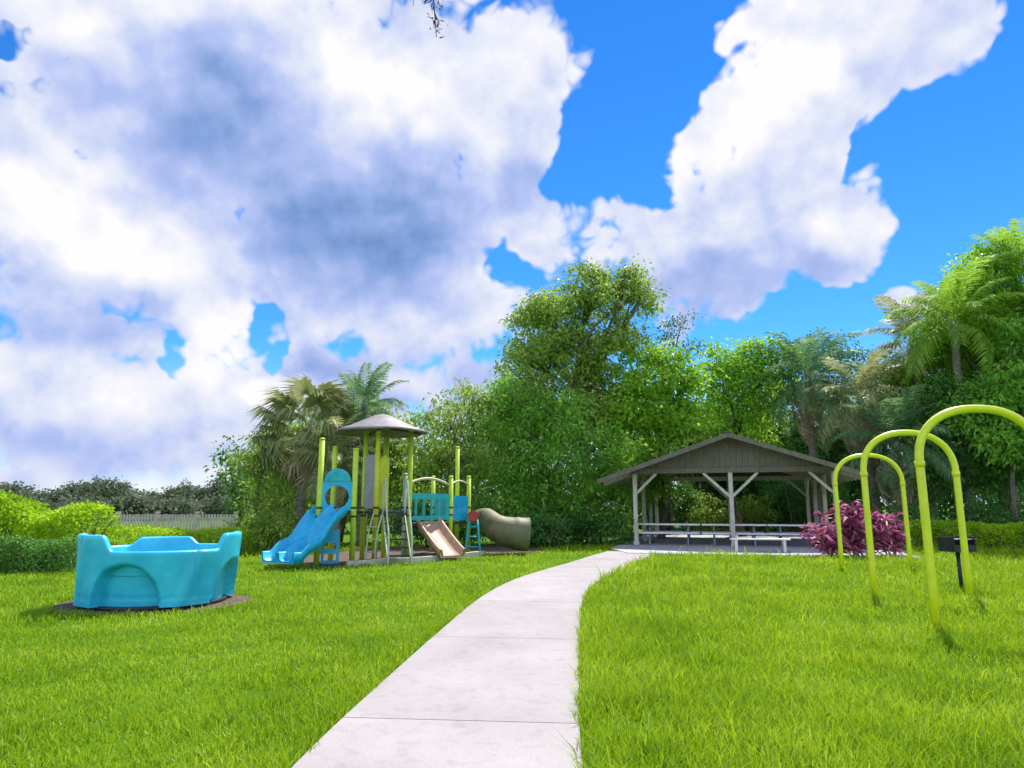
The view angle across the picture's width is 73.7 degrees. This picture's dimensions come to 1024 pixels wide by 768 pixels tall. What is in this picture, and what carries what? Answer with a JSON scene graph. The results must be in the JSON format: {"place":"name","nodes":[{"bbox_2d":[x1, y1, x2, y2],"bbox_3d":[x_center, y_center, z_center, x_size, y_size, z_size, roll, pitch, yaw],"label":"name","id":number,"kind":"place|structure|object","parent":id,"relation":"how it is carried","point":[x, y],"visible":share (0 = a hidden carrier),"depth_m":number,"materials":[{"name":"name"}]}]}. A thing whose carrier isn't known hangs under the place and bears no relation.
{"place":"outdoors","nodes":[
{"label":"outdoors","id":0,"kind":"place"},
{"bbox_2d":[413,0,448,37],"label":"hanging branch","id":1,"kind":"object","parent":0,"point":[436,18],"visible":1,"depth_m":6.75,"materials":[{"name":"grey plant"}]},
{"bbox_2d":[0,506,1023,767],"bbox_3d":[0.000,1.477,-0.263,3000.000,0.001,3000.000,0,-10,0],"label":"ground","id":2,"kind":"structure","parent":0,"point":[320,668],"depth_m":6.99,"materials":[{"name":"green plant"}]},
{"bbox_2d":[0,533,77,573],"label":"hedge","id":3,"kind":"object","parent":2,"relation":"on","point":[64,548],"visible":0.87,"depth_m":15.40,"materials":[{"name":"green plant"}]},
{"bbox_2d":[0,489,125,569],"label":"hedge","id":4,"kind":"object","parent":2,"relation":"on","point":[41,521],"visible":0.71,"depth_m":16.74,"materials":[{"name":"green plant"}]},
{"bbox_2d":[91,533,133,544],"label":"flowering shrub","id":5,"kind":"object","parent":2,"relation":"on","point":[123,542],"visible":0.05,"depth_m":19.98,"materials":[{"name":"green plant"}]},
{"bbox_2d":[49,512,237,536],"bbox_3d":[-17.762,6.663,32.333,9.516,1.220,0.180,0,-10,0],"label":"picket fence","id":6,"kind":"object","parent":2,"relation":"on","point":[196,518],"visible":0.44,"depth_m":32.35,"materials":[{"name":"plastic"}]},
{"bbox_2d":[0,475,288,520],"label":"treeline","id":7,"kind":"object","parent":2,"relation":"on","point":[183,499],"visible":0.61,"depth_m":98.74,"materials":[{"name":"green plant"}]},
{"bbox_2d":[48,594,257,615],"bbox_3d":[-5.560,3.437,10.662,2.975,0.052,2.529,0,-10,0],"label":"mulch ring","id":8,"kind":"object","parent":2,"relation":"on","point":[230,599],"visible":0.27,"depth_m":10.23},
{"bbox_2d":[73,531,241,611],"bbox_3d":[-5.561,2.900,10.812,2.331,1.082,2.312,5,-11,-26],"label":"spinner","id":9,"kind":"object","parent":8,"relation":"on","point":[159,573],"visible":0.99,"depth_m":9.88,"materials":[{"name":"plastic"}]},
{"bbox_2d":[87,524,255,555],"bbox_3d":[-10.658,4.864,21.184,5.068,1.062,1.723,0,-10,2],"label":"hedge","id":10,"kind":"object","parent":2,"relation":"on","point":[138,531],"visible":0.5,"depth_m":20.93,"materials":[{"name":"green plant"}]},
{"bbox_2d":[219,503,298,551],"bbox_3d":[-8.317,4.836,22.755,2.553,1.738,2.818,0,-10,0],"label":"shrub","id":11,"kind":"object","parent":2,"relation":"on","point":[276,533],"visible":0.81,"depth_m":22.43,"materials":[{"name":"green plant"}]},
{"bbox_2d":[212,425,316,548],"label":"broadleaf tree","id":12,"kind":"object","parent":2,"relation":"on","point":[257,488],"visible":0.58,"depth_m":24.62,"materials":[{"name":"green plant"}]},
{"bbox_2d":[245,371,363,530],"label":"palm tree","id":13,"kind":"object","parent":2,"relation":"on","point":[319,402],"visible":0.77,"depth_m":24.39,"materials":[{"name":"green plant"}]},
{"bbox_2d":[280,412,374,549],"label":"palm tree","id":14,"kind":"object","parent":2,"relation":"on","point":[329,437],"visible":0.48,"depth_m":23.63,"materials":[{"name":"green plant"}]},
{"bbox_2d":[237,377,440,542],"bbox_3d":[-7.274,3.173,28.907,8.524,7.179,4.586,0,-10,0],"label":"broadleaf tree","id":15,"kind":"object","parent":2,"relation":"on","point":[395,475],"visible":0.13,"depth_m":28.40,"materials":[{"name":"green plant"}]},
{"bbox_2d":[314,362,409,546],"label":"palm tree","id":16,"kind":"object","parent":2,"relation":"on","point":[361,396],"visible":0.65,"depth_m":25.91,"materials":[{"name":"green plant"}]},
{"bbox_2d":[346,551,483,566],"bbox_3d":[-2.352,4.798,18.779,0.418,0.150,5.134,-8,-13,38],"label":"playground edging","id":17,"kind":"object","parent":2,"relation":"on","point":[406,559],"visible":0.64,"depth_m":18.02,"materials":[{"name":"grey concrete"}]},
{"bbox_2d":[303,545,547,567],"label":"playground mulch","id":18,"kind":"object","parent":2,"relation":"on","point":[419,552],"visible":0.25,"depth_m":21.69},
{"bbox_2d":[261,414,530,565],"bbox_3d":[-3.141,2.995,19.724,3.423,4.220,8.566,-9,-14,42],"label":"play structure","id":19,"kind":"object","parent":18,"relation":"on","point":[314,531],"visible":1,"depth_m":19.05,"materials":[{"name":"paint"}]},
{"bbox_2d":[378,493,506,547],"bbox_3d":[-2.562,5.014,24.886,4.836,2.031,2.663,0,-10,0],"label":"shrub","id":20,"kind":"object","parent":2,"relation":"on","point":[462,534],"visible":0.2,"depth_m":24.73,"materials":[{"name":"green plant"}]},
{"bbox_2d":[392,377,519,520],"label":"broadleaf tree","id":21,"kind":"object","parent":2,"relation":"on","point":[445,462],"visible":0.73,"depth_m":26.71,"materials":[{"name":"green plant"}]},
{"bbox_2d":[434,376,484,507],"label":"broadleaf tree","id":22,"kind":"object","parent":2,"relation":"on","point":[458,394],"visible":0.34,"depth_m":33.23,"materials":[{"name":"green plant"}]},
{"bbox_2d":[291,551,653,767],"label":"path","id":23,"kind":"structure","parent":2,"relation":"on","point":[482,682],"depth_m":5.36,"materials":[{"name":"concrete"}]},
{"bbox_2d":[517,499,573,547],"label":"shrub","id":24,"kind":"object","parent":2,"relation":"on","point":[556,535],"visible":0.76,"depth_m":24.84,"materials":[{"name":"green plant"}]},
{"bbox_2d":[460,366,652,542],"bbox_3d":[1.449,3.016,27.790,7.774,7.262,4.750,2,-10,-11],"label":"broadleaf tree","id":25,"kind":"object","parent":2,"relation":"on","point":[546,474],"visible":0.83,"depth_m":27.29,"materials":[{"name":"green plant"}]},
{"bbox_2d":[478,253,673,539],"bbox_3d":[2.985,0.365,30.778,9.666,13.469,6.231,0,-10,0],"label":"broadleaf tree","id":26,"kind":"object","parent":2,"relation":"on","point":[553,351],"visible":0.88,"depth_m":31.28,"materials":[{"name":"green plant"}]},
{"bbox_2d":[553,496,635,545],"bbox_3d":[3.038,5.324,26.403,3.386,1.942,2.800,0,-10,0],"label":"shrub","id":27,"kind":"object","parent":2,"relation":"on","point":[617,526],"visible":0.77,"depth_m":26.03,"materials":[{"name":"green plant"}]},
{"bbox_2d":[203,373,1023,533],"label":"woodland","id":28,"kind":"object","parent":2,"relation":"on","point":[795,442],"visible":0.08,"depth_m":38.95,"materials":[{"name":"green plant"}]},
{"bbox_2d":[581,336,727,538],"bbox_3d":[6.465,2.409,31.056,7.142,9.519,4.903,0,-10,0],"label":"broadleaf tree","id":29,"kind":"object","parent":2,"relation":"on","point":[676,421],"visible":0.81,"depth_m":30.76,"materials":[{"name":"green plant"}]},
{"bbox_2d":[622,481,708,530],"bbox_3d":[8.042,6.514,36.227,4.692,3.078,3.050,0,-10,0],"label":"shrub","id":30,"kind":"object","parent":2,"relation":"on","point":[677,508],"visible":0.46,"depth_m":36.16,"materials":[{"name":"green plant"}]},
{"bbox_2d":[636,309,709,530],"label":"broadleaf tree","id":31,"kind":"object","parent":2,"relation":"on","point":[672,527],"visible":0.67,"depth_m":36.77,"materials":[{"name":"green plant"}]},
{"bbox_2d":[680,484,778,534],"bbox_3d":[11.271,6.607,35.646,4.897,2.748,2.745,0,-10,0],"label":"shrub","id":32,"kind":"object","parent":2,"relation":"on","point":[755,509],"visible":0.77,"depth_m":35.29,"materials":[{"name":"green plant"}]},
{"bbox_2d":[685,331,805,536],"bbox_3d":[11.355,2.461,33.220,6.554,10.137,5.113,0,-10,0],"label":"broadleaf tree","id":33,"kind":"object","parent":2,"relation":"on","point":[741,373],"visible":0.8,"depth_m":32.97,"materials":[{"name":"green plant"}]},
{"bbox_2d":[610,534,921,558],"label":"pavilion floor","id":34,"kind":"structure","parent":2,"relation":"on","point":[672,543],"depth_m":24.41,"materials":[{"name":"concrete"}]},
{"bbox_2d":[638,523,700,544],"bbox_3d":[6.020,5.717,26.034,2.270,0.786,1.650,-3,-11,17],"label":"picnic table","id":35,"kind":"object","parent":34,"relation":"on","point":[650,531],"visible":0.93,"depth_m":25.80,"materials":[{"name":"metal"}]},
{"bbox_2d":[597,431,868,546],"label":"pavilion","id":36,"kind":"structure","parent":34,"relation":"on","point":[727,454],"depth_m":25.14,"materials":[{"name":"grey wood"}]},
{"bbox_2d":[702,523,767,545],"bbox_3d":[8.238,5.598,25.366,2.270,0.786,1.650,-3,-10,15],"label":"picnic table","id":37,"kind":"object","parent":34,"relation":"on","point":[753,533],"visible":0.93,"depth_m":25.01,"materials":[{"name":"grey wood"}]},
{"bbox_2d":[729,538,790,552],"bbox_3d":[7.811,5.078,21.502,1.800,0.422,0.305,-2,-10,13],"label":"bench","id":38,"kind":"object","parent":34,"relation":"on","point":[784,546],"visible":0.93,"depth_m":21.45,"materials":[{"name":"concrete"}]},
{"bbox_2d":[767,524,833,546],"bbox_3d":[10.457,5.479,24.698,2.270,0.786,1.650,-3,-11,18],"label":"picnic table","id":39,"kind":"object","parent":34,"relation":"on","point":[780,533],"visible":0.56,"depth_m":24.58,"materials":[{"name":"grey wood"}]},
{"bbox_2d":[674,419,875,531],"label":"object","id":40,"kind":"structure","parent":2,"relation":"on","point":[783,527],"depth_m":40.23,"materials":[{"name":"plant"}]},
{"bbox_2d":[752,480,853,531],"bbox_3d":[15.248,6.116,35.416,5.100,3.544,3.299,0,-10,0],"label":"shrub","id":41,"kind":"object","parent":2,"relation":"on","point":[795,505],"visible":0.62,"depth_m":35.31,"materials":[{"name":"green plant"}]},
{"bbox_2d":[746,327,871,528],"bbox_3d":[14.224,2.164,31.786,5.960,9.996,5.681,0,-10,0],"label":"palm tree","id":42,"kind":"object","parent":2,"relation":"on","point":[809,423],"visible":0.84,"depth_m":31.97,"materials":[{"name":"green plant"}]},
{"bbox_2d":[738,326,884,518],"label":"broadleaf tree","id":43,"kind":"object","parent":2,"relation":"on","point":[857,356],"visible":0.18,"depth_m":40.21,"materials":[{"name":"green plant"}]},
{"bbox_2d":[798,521,865,557],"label":"ti plant","id":44,"kind":"object","parent":2,"relation":"on","point":[828,544],"visible":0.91,"depth_m":19.61,"materials":[{"name":"purple plant"}]},
{"bbox_2d":[813,499,879,555],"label":"ti plant","id":45,"kind":"object","parent":2,"relation":"on","point":[850,522],"visible":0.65,"depth_m":19.82,"materials":[{"name":"purple plant"}]},
{"bbox_2d":[802,348,929,524],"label":"palm tree","id":46,"kind":"object","parent":2,"relation":"on","point":[858,422],"visible":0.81,"depth_m":28.86,"materials":[{"name":"green plant"}]},
{"bbox_2d":[833,453,913,568],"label":"arch","id":47,"kind":"structure","parent":2,"relation":"on","point":[841,463],"depth_m":16.55,"materials":[{"name":"paint"}]},
{"bbox_2d":[861,509,913,555],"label":"ti plant","id":48,"kind":"object","parent":2,"relation":"on","point":[887,537],"visible":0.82,"depth_m":20.05,"materials":[{"name":"purple plant"}]},
{"bbox_2d":[829,383,970,543],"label":"palm tree","id":49,"kind":"object","parent":2,"relation":"on","point":[904,407],"visible":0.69,"depth_m":26.55,"materials":[{"name":"green plant"}]},
{"bbox_2d":[861,499,947,545],"bbox_3d":[14.002,5.127,24.916,3.651,1.868,2.846,4,-11,-20],"label":"shrub","id":50,"kind":"object","parent":2,"relation":"on","point":[913,515],"visible":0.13,"depth_m":24.85,"materials":[{"name":"green plant"}]},
{"bbox_2d":[851,348,960,538],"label":"broadleaf tree","id":51,"kind":"object","parent":2,"relation":"on","point":[896,379],"visible":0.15,"depth_m":30.89,"materials":[{"name":"green plant"}]},
{"bbox_2d":[858,286,965,540],"bbox_3d":[18.264,1.241,30.464,4.660,11.348,4.435,0,-10,0],"label":"palm tree","id":52,"kind":"object","parent":2,"relation":"on","point":[898,324],"visible":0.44,"depth_m":30.72,"materials":[{"name":"green plant"}]},
{"bbox_2d":[860,430,974,598],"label":"arch","id":53,"kind":"structure","parent":2,"relation":"on","point":[942,444],"depth_m":11.35,"materials":[{"name":"paint"}]},
{"bbox_2d":[853,350,1023,521],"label":"broadleaf tree","id":54,"kind":"object","parent":2,"relation":"on","point":[985,479],"visible":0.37,"depth_m":26.55,"materials":[{"name":"green plant"}]},
{"bbox_2d":[882,255,1023,544],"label":"palm tree","id":55,"kind":"object","parent":2,"relation":"on","point":[955,310],"visible":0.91,"depth_m":27.41,"materials":[{"name":"green plant"}]},
{"bbox_2d":[903,262,1011,506],"bbox_3d":[20.756,0.535,30.444,6.389,12.883,3.830,0,-10,0],"label":"broadleaf tree","id":56,"kind":"object","parent":2,"relation":"on","point":[942,365],"visible":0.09,"depth_m":30.24,"materials":[{"name":"green plant"}]},
{"bbox_2d":[937,536,978,587],"bbox_3d":[8.129,3.291,12.319,0.462,1.040,0.501,2,-10,-12],"label":"park grill","id":57,"kind":"object","parent":2,"relation":"on","point":[949,543],"visible":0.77,"depth_m":12.36,"materials":[{"name":"black metal"}]},
{"bbox_2d":[898,518,1023,550],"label":"hedge","id":58,"kind":"object","parent":2,"relation":"on","point":[1008,531],"visible":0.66,"depth_m":23.28,"materials":[{"name":"green plant"}]},
{"bbox_2d":[901,227,1023,542],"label":"broadleaf tree","id":59,"kind":"object","parent":2,"relation":"on","point":[985,251],"visible":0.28,"depth_m":28.64,"materials":[{"name":"green plant"}]},
{"bbox_2d":[914,405,1023,628],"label":"arch","id":60,"kind":"structure","parent":2,"relation":"on","point":[927,428],"depth_m":8.60,"materials":[{"name":"paint"}]},
{"bbox_2d":[930,306,1023,545],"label":"broadleaf tree","id":61,"kind":"object","parent":2,"relation":"on","point":[1006,449],"visible":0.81,"depth_m":25.45,"materials":[{"name":"green plant"}]},
{"bbox_2d":[935,291,1023,511],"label":"palm tree","id":62,"kind":"object","parent":2,"relation":"on","point":[994,360],"visible":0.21,"depth_m":28.31,"materials":[{"name":"green plant"}]},
{"bbox_2d":[947,489,1023,545],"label":"shrub","id":63,"kind":"object","parent":2,"relation":"on","point":[1002,514],"visible":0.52,"depth_m":25.14,"materials":[{"name":"green plant"}]},
{"bbox_2d":[964,218,1023,321],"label":"palm tree","id":64,"kind":"object","parent":2,"relation":"on","point":[1010,253],"visible":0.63,"depth_m":28.24,"materials":[{"name":"green plant"}]},
{"bbox_2d":[0,0,1023,505],"label":"sky","id":65,"kind":"structure","parent":0,"point":[205,204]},
{"bbox_2d":[714,481,738,501],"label":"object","id":66,"kind":"structure","parent":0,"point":[717,481],"depth_m":40.46,"materials":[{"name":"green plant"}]}
]}

